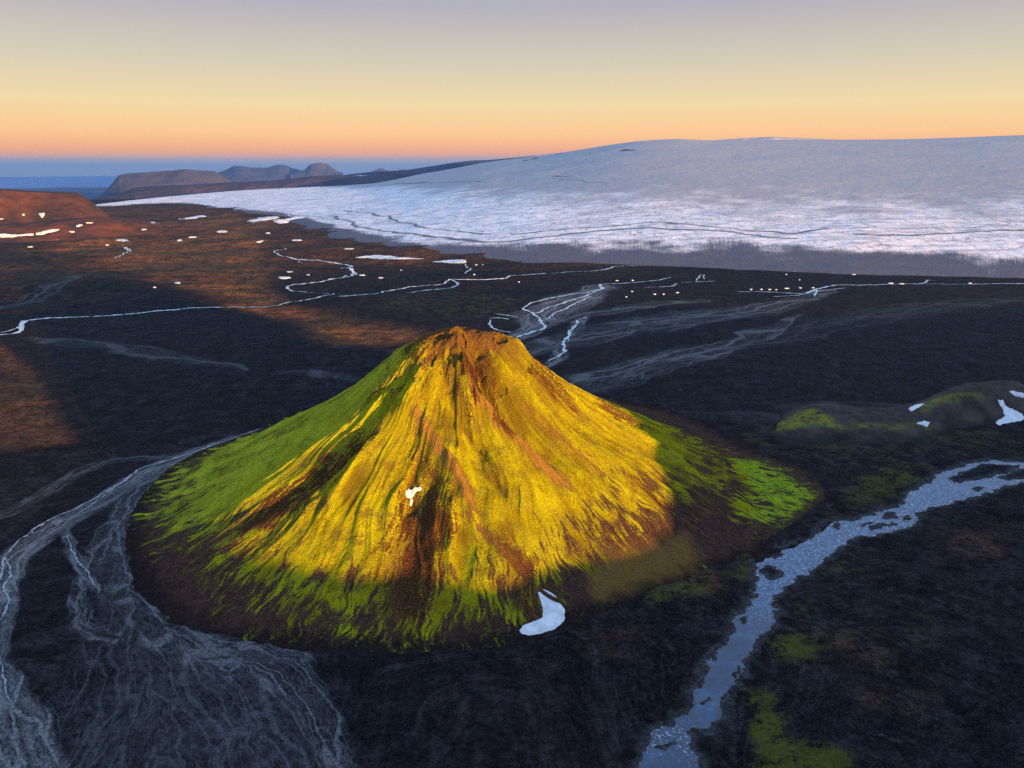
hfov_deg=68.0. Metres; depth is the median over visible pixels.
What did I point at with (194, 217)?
snow patch
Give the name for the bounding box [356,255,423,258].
pool
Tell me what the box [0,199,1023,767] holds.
ground
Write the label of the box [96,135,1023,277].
glacier
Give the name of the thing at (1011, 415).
snow patch
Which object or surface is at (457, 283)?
stream
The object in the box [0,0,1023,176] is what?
sky
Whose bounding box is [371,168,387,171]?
mountain
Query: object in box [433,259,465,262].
pool
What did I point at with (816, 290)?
stream
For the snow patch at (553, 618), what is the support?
on the hill at (311, 529)
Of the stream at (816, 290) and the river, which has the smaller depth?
the river
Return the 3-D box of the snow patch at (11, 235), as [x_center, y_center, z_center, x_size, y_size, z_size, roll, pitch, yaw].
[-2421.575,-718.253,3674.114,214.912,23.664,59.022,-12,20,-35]
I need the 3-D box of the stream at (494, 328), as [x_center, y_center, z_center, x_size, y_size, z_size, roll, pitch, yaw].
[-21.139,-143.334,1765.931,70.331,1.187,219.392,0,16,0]
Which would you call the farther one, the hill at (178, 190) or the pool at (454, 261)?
the hill at (178, 190)
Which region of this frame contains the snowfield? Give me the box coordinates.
[724,137,832,139]
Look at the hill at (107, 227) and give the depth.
3842.35 m
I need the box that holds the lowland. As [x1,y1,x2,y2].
[6,187,108,198]
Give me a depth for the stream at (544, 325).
1999.26 m
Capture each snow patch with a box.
[0,233,32,236]
[35,229,59,234]
[183,215,206,218]
[248,216,278,221]
[275,217,304,223]
[405,487,420,497]
[519,592,564,634]
[909,403,923,410]
[917,421,929,426]
[996,400,1023,424]
[1009,391,1023,397]
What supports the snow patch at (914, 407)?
on the hill at (966, 405)
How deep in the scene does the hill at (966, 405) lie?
1074.85 m
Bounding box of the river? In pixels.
[639,460,1023,767]
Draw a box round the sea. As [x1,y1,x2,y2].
[0,176,117,188]
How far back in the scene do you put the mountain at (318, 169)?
30915.83 m
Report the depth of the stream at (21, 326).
1930.16 m
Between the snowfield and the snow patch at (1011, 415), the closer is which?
the snow patch at (1011, 415)
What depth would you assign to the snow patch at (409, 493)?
704.22 m
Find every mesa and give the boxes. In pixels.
[0,188,108,223]
[98,169,232,197]
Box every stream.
[0,248,356,334]
[0,429,257,706]
[350,265,638,295]
[488,314,509,331]
[517,275,704,336]
[548,317,586,360]
[749,280,1023,296]
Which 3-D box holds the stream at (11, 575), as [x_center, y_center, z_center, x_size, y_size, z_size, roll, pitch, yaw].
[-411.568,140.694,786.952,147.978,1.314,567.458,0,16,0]
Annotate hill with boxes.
[0,216,162,243]
[89,170,424,199]
[125,326,834,653]
[348,156,530,174]
[758,380,1023,455]
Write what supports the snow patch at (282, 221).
on the ground
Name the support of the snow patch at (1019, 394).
on the hill at (966, 405)
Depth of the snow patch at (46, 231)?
3750.36 m
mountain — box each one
[218,165,301,181]
[290,163,342,178]
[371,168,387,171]
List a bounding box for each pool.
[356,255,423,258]
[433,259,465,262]
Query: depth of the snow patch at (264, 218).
4964.13 m
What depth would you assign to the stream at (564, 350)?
1604.40 m
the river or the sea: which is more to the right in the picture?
the river
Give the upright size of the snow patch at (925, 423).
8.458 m

